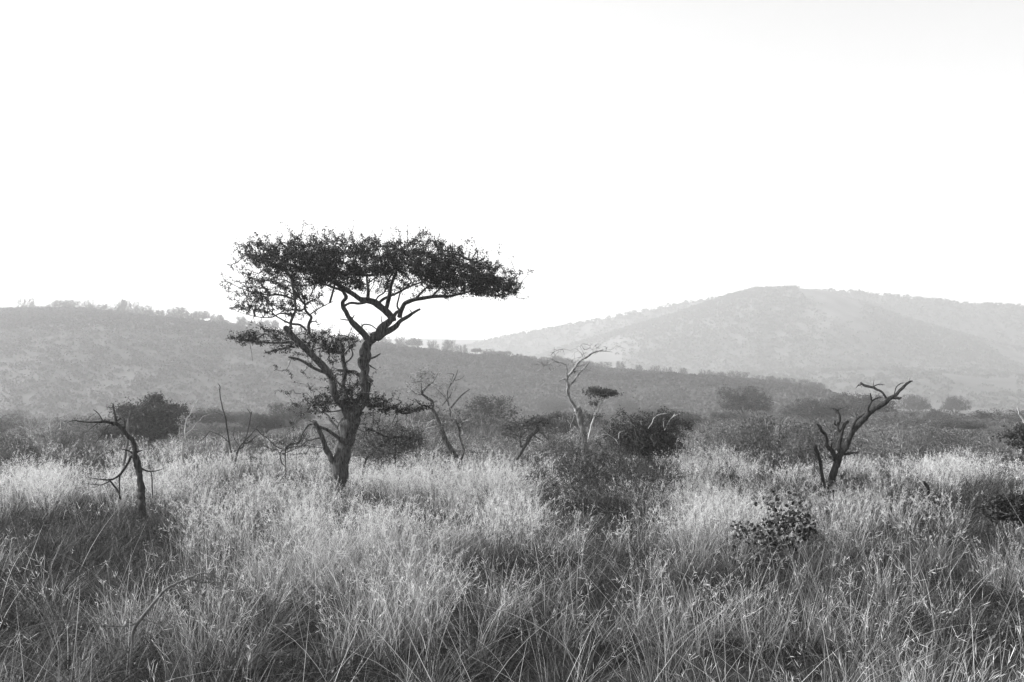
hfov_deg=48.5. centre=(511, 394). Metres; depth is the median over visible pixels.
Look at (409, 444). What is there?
dense bush
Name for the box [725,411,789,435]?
thorn bush
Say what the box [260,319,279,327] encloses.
umbrella tree
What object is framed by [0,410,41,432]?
thorn bush
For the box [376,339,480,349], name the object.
distant ridge hill
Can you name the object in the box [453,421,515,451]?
thorn bush
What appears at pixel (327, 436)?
dense bush
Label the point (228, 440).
dead pole sapling
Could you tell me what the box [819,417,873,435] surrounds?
dense bush
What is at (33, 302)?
round crowned tree
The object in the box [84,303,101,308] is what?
round crowned tree
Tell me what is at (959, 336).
round hill woodland
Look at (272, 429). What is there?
dense bush
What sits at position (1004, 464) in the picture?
dark scrub bush
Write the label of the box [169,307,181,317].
round crowned tree
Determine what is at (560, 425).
umbrella tree
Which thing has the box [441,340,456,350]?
round crowned tree
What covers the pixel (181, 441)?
thorn bush
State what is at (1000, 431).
dense bush
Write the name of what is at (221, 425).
dense bush
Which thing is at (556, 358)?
umbrella tree
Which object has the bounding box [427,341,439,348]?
round crowned tree
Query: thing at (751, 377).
round crowned tree
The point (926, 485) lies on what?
charred stump
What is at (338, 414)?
umbrella tree
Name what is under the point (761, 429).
dense bush
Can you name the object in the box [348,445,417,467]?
thorn bush
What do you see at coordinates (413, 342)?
umbrella tree
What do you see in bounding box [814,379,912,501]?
dead tree
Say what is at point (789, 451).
thorn bush
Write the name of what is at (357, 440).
dense bush
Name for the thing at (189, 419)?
dense bush
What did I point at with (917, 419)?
round crowned tree
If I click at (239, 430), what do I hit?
umbrella tree
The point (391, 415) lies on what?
thorn bush
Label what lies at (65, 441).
dense bush
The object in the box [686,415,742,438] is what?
thorn bush
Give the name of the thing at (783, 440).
thorn bush
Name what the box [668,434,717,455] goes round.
bare thorn bush
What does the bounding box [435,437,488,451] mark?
thorn bush
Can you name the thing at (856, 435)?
thorn bush
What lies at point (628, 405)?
umbrella tree
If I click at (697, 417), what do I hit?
umbrella tree
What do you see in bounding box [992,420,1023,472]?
edge tree
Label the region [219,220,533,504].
acacia tree
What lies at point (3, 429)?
dense bush
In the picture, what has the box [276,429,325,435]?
thorn bush
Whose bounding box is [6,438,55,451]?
thorn bush
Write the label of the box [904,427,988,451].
dense bush
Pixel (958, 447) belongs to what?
bare thorn bush
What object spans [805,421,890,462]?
thorn bush
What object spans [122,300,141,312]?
round crowned tree
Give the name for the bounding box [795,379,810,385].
round crowned tree
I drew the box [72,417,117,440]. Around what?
thorn bush
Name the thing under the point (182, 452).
bare sapling
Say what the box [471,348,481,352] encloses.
flat umbrella tree
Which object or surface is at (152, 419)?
dense tree
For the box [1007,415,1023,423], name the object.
umbrella tree
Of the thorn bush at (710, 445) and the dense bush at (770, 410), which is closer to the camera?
the thorn bush at (710, 445)
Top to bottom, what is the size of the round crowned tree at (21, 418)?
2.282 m
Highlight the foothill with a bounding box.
[731,366,1023,410]
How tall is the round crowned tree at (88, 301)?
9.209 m
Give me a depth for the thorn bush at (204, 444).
44.27 m
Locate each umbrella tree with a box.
[52,299,67,306]
[189,406,238,427]
[190,310,210,319]
[209,426,260,434]
[210,314,223,321]
[228,411,258,425]
[236,316,247,324]
[240,413,285,441]
[247,320,263,327]
[251,415,287,425]
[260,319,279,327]
[267,400,316,432]
[336,411,343,419]
[368,425,416,433]
[403,411,447,428]
[405,337,422,346]
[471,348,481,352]
[477,405,507,417]
[486,350,511,354]
[523,418,571,443]
[540,410,608,439]
[550,356,561,361]
[559,358,573,363]
[581,361,594,365]
[613,399,638,415]
[632,407,679,418]
[650,409,711,434]
[680,419,708,433]
[707,410,750,423]
[708,371,725,375]
[717,384,775,419]
[765,375,776,380]
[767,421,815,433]
[776,377,789,382]
[777,398,851,422]
[809,382,825,388]
[820,391,898,418]
[855,410,894,422]
[894,393,933,418]
[920,419,986,436]
[939,396,971,418]
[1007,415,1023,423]
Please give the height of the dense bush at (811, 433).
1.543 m
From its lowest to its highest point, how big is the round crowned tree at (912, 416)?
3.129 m
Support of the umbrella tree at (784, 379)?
on the wooded ridge hill at (202, 377)
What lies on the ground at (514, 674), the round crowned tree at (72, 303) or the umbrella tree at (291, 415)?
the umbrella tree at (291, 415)
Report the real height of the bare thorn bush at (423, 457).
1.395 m
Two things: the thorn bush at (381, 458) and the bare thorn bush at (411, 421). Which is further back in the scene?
the bare thorn bush at (411, 421)
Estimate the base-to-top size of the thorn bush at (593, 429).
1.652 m
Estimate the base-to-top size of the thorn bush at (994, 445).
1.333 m
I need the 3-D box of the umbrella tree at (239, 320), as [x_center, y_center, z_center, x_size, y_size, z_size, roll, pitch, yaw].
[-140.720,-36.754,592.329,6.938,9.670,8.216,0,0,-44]
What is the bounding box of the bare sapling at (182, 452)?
[179,401,208,469]
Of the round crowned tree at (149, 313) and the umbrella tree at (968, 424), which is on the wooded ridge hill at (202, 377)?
the round crowned tree at (149, 313)
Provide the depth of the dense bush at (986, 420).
135.31 m
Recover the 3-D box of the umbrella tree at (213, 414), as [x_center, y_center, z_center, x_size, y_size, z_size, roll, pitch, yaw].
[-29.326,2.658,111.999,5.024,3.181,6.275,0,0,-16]
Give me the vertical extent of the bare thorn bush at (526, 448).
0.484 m
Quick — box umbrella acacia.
[582,386,623,446]
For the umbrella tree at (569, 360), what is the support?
on the wooded ridge hill at (202, 377)
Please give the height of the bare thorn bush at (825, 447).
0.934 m
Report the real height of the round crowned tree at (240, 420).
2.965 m
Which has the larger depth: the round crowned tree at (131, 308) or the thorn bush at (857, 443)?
the round crowned tree at (131, 308)
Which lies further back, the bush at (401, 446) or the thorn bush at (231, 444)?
the thorn bush at (231, 444)
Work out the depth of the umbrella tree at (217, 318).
593.22 m
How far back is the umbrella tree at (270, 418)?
129.90 m
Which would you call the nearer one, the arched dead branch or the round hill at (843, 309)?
the arched dead branch
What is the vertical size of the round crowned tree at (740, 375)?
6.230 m
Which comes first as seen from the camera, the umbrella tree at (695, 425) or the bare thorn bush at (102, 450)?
the bare thorn bush at (102, 450)
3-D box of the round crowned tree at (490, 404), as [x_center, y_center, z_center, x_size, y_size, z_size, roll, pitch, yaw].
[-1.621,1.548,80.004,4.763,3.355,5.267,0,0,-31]
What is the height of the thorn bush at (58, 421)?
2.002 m
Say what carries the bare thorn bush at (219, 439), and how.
on the ground at (514, 674)
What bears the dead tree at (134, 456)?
on the ground at (514, 674)
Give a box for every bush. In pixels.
[0,410,30,419]
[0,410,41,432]
[0,413,17,433]
[0,429,53,457]
[0,430,49,440]
[0,436,33,455]
[0,437,26,457]
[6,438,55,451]
[8,413,66,441]
[10,418,56,433]
[29,424,97,448]
[31,412,100,436]
[34,432,89,444]
[39,415,82,427]
[42,426,103,455]
[51,415,110,440]
[58,440,104,458]
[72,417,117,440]
[78,444,119,456]
[89,415,121,426]
[139,441,199,451]
[155,443,213,456]
[162,438,203,445]
[168,440,224,454]
[170,435,233,444]
[171,414,204,427]
[181,422,232,437]
[183,444,223,455]
[194,440,238,449]
[195,420,240,429]
[201,431,237,442]
[204,442,269,468]
[210,439,255,450]
[215,444,291,455]
[225,433,271,440]
[236,429,287,434]
[257,424,287,432]
[257,445,283,456]
[258,426,305,434]
[262,444,331,455]
[274,447,314,459]
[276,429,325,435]
[293,421,326,443]
[295,437,332,451]
[302,426,359,442]
[306,438,359,452]
[321,417,375,432]
[327,426,394,441]
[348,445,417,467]
[351,417,428,483]
[351,432,392,459]
[359,414,404,441]
[385,433,428,454]
[390,426,448,465]
[391,409,424,425]
[396,412,432,436]
[411,422,463,455]
[414,405,477,440]
[429,430,475,451]
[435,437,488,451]
[436,429,494,448]
[443,409,501,443]
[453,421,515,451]
[461,433,534,466]
[479,441,527,457]
[482,417,525,440]
[490,443,548,453]
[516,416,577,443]
[527,443,555,454]
[529,436,559,450]
[535,424,592,468]
[544,437,701,519]
[555,430,613,439]
[564,438,634,459]
[567,427,607,448]
[575,437,624,454]
[576,417,606,442]
[591,409,626,427]
[592,405,693,469]
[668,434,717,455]
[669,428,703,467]
[682,420,749,461]
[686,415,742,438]
[686,420,769,453]
[690,424,719,449]
[700,409,747,426]
[710,420,750,434]
[710,423,766,451]
[723,489,819,572]
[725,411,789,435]
[726,410,795,468]
[743,415,801,449]
[746,409,785,425]
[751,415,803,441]
[753,425,812,457]
[769,434,812,463]
[771,413,864,465]
[791,422,825,452]
[801,409,855,424]
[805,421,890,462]
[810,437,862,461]
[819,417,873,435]
[832,428,869,449]
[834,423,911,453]
[844,426,892,467]
[845,423,903,441]
[850,409,916,430]
[863,423,929,468]
[892,419,950,451]
[895,423,930,452]
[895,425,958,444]
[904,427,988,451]
[925,429,987,456]
[929,456,1013,472]
[933,438,988,453]
[952,418,998,430]
[954,438,1015,451]
[959,419,1012,430]
[962,427,1016,461]
[968,487,1023,547]
[973,428,1023,465]
[981,436,1022,450]
[985,420,1020,435]
[990,425,1012,440]
[1011,446,1020,455]
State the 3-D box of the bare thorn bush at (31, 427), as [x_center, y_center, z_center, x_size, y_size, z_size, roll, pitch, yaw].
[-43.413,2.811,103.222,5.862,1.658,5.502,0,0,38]
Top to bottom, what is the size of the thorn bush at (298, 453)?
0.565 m
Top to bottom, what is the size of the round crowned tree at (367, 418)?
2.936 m
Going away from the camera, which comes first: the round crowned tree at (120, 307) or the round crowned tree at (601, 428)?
the round crowned tree at (601, 428)
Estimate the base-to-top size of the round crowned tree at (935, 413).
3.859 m
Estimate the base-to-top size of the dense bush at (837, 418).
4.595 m
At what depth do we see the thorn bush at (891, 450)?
35.44 m
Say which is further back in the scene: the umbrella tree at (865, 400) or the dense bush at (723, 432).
the umbrella tree at (865, 400)
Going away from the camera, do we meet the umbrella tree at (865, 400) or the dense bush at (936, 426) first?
the dense bush at (936, 426)
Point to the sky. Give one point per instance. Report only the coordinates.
(628, 155)
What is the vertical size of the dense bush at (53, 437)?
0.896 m
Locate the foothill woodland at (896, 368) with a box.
[691,362,1023,409]
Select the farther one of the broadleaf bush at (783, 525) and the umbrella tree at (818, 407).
the umbrella tree at (818, 407)
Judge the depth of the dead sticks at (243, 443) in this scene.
33.49 m
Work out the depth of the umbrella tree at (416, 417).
98.81 m
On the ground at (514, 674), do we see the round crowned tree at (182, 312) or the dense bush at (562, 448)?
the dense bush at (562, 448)
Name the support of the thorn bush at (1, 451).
on the ground at (514, 674)
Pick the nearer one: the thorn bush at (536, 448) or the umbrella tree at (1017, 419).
the thorn bush at (536, 448)
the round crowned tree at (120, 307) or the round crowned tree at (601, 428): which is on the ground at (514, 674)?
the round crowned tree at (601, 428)
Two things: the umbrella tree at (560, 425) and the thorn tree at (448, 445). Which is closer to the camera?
the thorn tree at (448, 445)
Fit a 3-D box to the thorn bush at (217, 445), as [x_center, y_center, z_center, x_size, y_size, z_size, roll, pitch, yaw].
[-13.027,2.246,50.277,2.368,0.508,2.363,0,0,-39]
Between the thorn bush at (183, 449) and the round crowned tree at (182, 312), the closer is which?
the thorn bush at (183, 449)
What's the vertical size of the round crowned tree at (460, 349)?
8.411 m
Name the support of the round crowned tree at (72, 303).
on the wooded ridge hill at (202, 377)
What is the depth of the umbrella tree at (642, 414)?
169.91 m
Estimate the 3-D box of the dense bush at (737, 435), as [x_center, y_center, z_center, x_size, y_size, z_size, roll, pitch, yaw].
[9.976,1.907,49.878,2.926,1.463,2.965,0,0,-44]
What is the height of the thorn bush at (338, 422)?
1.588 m
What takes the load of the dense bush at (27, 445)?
on the ground at (514, 674)
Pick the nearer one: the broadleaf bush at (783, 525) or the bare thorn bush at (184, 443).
the broadleaf bush at (783, 525)
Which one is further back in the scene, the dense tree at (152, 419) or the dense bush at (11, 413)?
the dense bush at (11, 413)
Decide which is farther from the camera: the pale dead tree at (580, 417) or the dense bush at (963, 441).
the dense bush at (963, 441)
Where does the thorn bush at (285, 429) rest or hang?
on the ground at (514, 674)
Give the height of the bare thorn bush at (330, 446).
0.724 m
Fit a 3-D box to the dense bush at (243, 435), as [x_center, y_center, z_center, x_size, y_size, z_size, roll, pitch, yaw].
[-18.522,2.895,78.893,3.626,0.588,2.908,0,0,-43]
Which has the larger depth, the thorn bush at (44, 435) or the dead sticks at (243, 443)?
the thorn bush at (44, 435)
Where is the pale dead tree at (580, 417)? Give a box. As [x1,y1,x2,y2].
[528,344,621,463]
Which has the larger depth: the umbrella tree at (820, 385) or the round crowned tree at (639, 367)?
the round crowned tree at (639, 367)
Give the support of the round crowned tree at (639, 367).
on the wooded ridge hill at (202, 377)
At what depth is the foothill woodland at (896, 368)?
905.31 m
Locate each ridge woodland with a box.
[0,306,1008,424]
[450,288,1023,355]
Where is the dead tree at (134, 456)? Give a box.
[67,403,163,520]
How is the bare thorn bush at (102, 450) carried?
on the ground at (514, 674)
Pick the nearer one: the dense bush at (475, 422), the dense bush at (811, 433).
the dense bush at (811, 433)
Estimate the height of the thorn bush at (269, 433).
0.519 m
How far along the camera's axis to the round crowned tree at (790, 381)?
456.05 m
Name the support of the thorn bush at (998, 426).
on the ground at (514, 674)
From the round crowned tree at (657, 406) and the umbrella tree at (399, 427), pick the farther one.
the round crowned tree at (657, 406)
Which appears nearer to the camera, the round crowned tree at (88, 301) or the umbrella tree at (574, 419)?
the umbrella tree at (574, 419)
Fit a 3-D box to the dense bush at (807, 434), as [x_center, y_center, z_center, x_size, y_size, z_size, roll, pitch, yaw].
[10.236,1.570,38.344,3.032,1.890,3.247,0,0,35]
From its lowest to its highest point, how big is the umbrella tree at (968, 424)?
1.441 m
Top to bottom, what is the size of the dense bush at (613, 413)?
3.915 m
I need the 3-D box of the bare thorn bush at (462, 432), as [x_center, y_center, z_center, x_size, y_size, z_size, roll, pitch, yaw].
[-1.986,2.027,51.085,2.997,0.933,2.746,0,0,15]
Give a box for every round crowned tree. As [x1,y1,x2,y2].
[1,416,36,431]
[16,297,36,307]
[24,418,69,428]
[66,299,82,307]
[82,298,96,307]
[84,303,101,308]
[97,302,117,310]
[116,298,130,311]
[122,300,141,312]
[134,305,155,315]
[142,309,165,316]
[155,307,172,317]
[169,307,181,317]
[173,306,189,318]
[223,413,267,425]
[279,414,313,429]
[292,325,306,336]
[339,411,388,429]
[379,336,391,343]
[394,336,407,346]
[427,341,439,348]
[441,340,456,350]
[456,344,467,352]
[459,393,522,433]
[588,425,610,429]
[591,362,611,369]
[616,361,625,370]
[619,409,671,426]
[635,365,643,370]
[649,365,660,372]
[650,403,670,413]
[679,367,688,373]
[699,369,711,374]
[728,370,737,377]
[735,372,750,378]
[750,375,767,380]
[774,408,837,423]
[786,378,796,384]
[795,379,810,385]
[886,411,921,426]
[909,417,950,428]
[915,408,949,424]
[940,411,988,429]
[968,408,1023,430]
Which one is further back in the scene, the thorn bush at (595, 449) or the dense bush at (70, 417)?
the dense bush at (70, 417)
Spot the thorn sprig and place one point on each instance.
(144, 614)
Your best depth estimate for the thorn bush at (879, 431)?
71.81 m
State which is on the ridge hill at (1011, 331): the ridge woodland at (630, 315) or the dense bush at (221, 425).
the ridge woodland at (630, 315)
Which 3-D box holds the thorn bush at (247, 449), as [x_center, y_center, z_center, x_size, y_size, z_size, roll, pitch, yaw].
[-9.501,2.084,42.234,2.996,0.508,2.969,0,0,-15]
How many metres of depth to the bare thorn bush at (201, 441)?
62.06 m
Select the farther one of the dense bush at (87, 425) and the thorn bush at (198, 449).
the dense bush at (87, 425)
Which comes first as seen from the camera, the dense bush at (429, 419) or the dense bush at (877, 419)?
the dense bush at (429, 419)
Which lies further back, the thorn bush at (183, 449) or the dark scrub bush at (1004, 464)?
the thorn bush at (183, 449)
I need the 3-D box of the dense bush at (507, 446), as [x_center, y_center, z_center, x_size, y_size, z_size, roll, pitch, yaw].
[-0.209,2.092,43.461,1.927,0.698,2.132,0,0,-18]
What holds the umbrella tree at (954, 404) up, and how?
on the ground at (514, 674)
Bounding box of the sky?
[0,0,1023,340]
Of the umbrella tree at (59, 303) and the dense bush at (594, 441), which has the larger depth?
the umbrella tree at (59, 303)
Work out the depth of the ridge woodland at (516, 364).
420.87 m
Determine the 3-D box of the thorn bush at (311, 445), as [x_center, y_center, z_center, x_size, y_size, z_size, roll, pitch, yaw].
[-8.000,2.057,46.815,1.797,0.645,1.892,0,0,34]
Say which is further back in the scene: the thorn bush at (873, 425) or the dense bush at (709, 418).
the dense bush at (709, 418)
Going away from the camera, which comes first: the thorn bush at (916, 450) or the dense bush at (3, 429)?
the thorn bush at (916, 450)
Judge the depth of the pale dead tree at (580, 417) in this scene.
37.91 m
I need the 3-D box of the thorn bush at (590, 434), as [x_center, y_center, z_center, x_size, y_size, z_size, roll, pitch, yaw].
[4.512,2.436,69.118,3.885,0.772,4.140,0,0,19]
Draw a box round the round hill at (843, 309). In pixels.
[543,288,1023,373]
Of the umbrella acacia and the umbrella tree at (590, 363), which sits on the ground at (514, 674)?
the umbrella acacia
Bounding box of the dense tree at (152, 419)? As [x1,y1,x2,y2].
[87,391,203,444]
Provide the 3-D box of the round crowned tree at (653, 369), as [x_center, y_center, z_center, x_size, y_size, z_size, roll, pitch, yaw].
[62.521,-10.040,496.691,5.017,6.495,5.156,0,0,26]
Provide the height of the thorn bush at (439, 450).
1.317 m
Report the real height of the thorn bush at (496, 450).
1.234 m
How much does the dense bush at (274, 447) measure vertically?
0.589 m
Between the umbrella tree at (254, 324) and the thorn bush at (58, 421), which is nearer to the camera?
the thorn bush at (58, 421)
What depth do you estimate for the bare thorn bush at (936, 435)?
51.65 m
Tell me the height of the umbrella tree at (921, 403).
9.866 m
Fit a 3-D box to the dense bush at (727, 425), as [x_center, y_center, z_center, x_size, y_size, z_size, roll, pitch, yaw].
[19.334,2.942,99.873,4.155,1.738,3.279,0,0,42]
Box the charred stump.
[915,481,930,508]
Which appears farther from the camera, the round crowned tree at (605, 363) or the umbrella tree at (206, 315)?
the umbrella tree at (206, 315)
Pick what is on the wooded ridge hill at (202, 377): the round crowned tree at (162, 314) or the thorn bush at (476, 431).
the round crowned tree at (162, 314)
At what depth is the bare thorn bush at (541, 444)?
48.74 m
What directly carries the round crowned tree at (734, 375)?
on the wooded ridge hill at (202, 377)
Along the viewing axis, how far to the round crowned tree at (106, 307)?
600.63 m
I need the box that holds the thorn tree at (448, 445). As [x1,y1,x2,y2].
[404,366,472,470]
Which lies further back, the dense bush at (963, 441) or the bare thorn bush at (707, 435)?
the bare thorn bush at (707, 435)
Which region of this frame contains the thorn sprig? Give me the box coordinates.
[26,564,236,678]
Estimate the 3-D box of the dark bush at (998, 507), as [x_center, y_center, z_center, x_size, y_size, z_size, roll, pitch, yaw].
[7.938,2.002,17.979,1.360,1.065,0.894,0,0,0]
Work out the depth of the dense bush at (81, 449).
41.23 m
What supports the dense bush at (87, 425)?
on the ground at (514, 674)
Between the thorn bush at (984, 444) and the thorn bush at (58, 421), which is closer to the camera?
the thorn bush at (984, 444)
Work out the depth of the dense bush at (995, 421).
145.45 m
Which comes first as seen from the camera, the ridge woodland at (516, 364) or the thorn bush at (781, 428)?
the thorn bush at (781, 428)
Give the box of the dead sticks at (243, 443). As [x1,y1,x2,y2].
[233,409,257,470]
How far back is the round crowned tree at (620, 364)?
506.58 m
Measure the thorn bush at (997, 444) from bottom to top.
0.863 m
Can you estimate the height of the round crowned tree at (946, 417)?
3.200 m
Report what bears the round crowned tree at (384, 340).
on the wooded ridge hill at (202, 377)
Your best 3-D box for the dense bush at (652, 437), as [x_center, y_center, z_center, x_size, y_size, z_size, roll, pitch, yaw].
[4.072,1.439,34.963,3.275,2.294,2.221,0,0,0]
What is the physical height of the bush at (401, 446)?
2.083 m
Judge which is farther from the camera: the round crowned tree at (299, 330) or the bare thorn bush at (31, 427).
the round crowned tree at (299, 330)
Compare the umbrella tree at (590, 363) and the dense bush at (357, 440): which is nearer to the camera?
the dense bush at (357, 440)
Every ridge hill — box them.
[0,312,1015,423]
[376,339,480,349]
[461,291,1023,355]
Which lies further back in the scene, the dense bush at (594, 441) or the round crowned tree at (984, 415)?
the round crowned tree at (984, 415)
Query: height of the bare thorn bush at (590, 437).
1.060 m
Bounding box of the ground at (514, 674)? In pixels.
[0,410,1023,681]
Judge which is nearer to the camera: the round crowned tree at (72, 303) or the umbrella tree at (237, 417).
the umbrella tree at (237, 417)
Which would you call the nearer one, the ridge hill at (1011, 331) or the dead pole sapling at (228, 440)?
the dead pole sapling at (228, 440)
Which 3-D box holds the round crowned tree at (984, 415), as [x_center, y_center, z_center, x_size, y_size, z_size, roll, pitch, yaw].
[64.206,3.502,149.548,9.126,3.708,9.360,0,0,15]
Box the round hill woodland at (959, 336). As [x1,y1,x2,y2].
[532,285,1023,374]
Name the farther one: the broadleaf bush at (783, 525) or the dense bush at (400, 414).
the dense bush at (400, 414)
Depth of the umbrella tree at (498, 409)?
299.66 m
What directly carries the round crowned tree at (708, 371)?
on the wooded ridge hill at (202, 377)
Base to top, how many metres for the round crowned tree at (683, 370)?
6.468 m
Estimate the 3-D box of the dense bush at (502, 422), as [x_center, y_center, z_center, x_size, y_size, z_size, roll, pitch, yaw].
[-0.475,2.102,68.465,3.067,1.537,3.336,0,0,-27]
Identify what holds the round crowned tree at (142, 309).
on the wooded ridge hill at (202, 377)
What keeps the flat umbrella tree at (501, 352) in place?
on the wooded ridge hill at (202, 377)
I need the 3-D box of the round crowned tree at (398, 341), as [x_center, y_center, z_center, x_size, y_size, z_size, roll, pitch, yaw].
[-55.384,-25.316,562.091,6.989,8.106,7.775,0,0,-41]
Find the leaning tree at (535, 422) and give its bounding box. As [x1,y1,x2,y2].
[493,413,560,473]
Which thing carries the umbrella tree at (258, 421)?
on the ground at (514, 674)
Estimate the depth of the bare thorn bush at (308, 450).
42.94 m
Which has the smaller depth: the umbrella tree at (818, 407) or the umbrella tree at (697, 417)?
the umbrella tree at (697, 417)
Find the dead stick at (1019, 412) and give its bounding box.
[1017,404,1023,422]
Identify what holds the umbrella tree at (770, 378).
on the wooded ridge hill at (202, 377)
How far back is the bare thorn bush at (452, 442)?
48.96 m
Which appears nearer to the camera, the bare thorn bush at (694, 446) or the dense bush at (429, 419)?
the bare thorn bush at (694, 446)
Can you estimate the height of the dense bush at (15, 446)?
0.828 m
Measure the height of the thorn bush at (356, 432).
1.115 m
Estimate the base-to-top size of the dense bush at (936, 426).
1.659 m
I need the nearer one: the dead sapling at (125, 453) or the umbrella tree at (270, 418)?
the dead sapling at (125, 453)
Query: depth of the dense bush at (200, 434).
84.27 m
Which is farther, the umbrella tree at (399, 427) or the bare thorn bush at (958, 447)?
the umbrella tree at (399, 427)
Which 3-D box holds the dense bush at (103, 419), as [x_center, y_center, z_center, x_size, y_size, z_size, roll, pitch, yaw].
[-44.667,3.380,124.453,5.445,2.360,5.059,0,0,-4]
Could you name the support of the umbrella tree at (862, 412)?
on the ground at (514, 674)
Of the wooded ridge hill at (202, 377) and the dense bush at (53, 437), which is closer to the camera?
the dense bush at (53, 437)
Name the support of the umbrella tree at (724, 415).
on the ground at (514, 674)
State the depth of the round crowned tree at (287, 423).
137.28 m
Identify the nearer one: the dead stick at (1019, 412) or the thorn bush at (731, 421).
the dead stick at (1019, 412)
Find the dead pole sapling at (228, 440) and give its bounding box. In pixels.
[200,384,233,477]
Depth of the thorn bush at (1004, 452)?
36.23 m
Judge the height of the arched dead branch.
1.899 m
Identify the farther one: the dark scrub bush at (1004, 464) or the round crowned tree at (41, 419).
the round crowned tree at (41, 419)
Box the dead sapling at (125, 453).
[122,410,130,480]
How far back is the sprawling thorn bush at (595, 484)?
22.94 m
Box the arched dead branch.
[251,420,312,482]
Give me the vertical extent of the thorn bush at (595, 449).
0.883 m
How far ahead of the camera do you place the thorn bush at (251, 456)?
36.89 m
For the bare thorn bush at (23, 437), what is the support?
on the ground at (514, 674)
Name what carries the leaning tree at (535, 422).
on the ground at (514, 674)
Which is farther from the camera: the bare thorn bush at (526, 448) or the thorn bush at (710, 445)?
the bare thorn bush at (526, 448)
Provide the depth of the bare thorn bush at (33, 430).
66.50 m
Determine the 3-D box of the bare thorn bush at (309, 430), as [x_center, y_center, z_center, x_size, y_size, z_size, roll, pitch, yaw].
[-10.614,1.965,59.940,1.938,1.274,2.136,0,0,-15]
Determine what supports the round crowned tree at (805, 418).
on the ground at (514, 674)

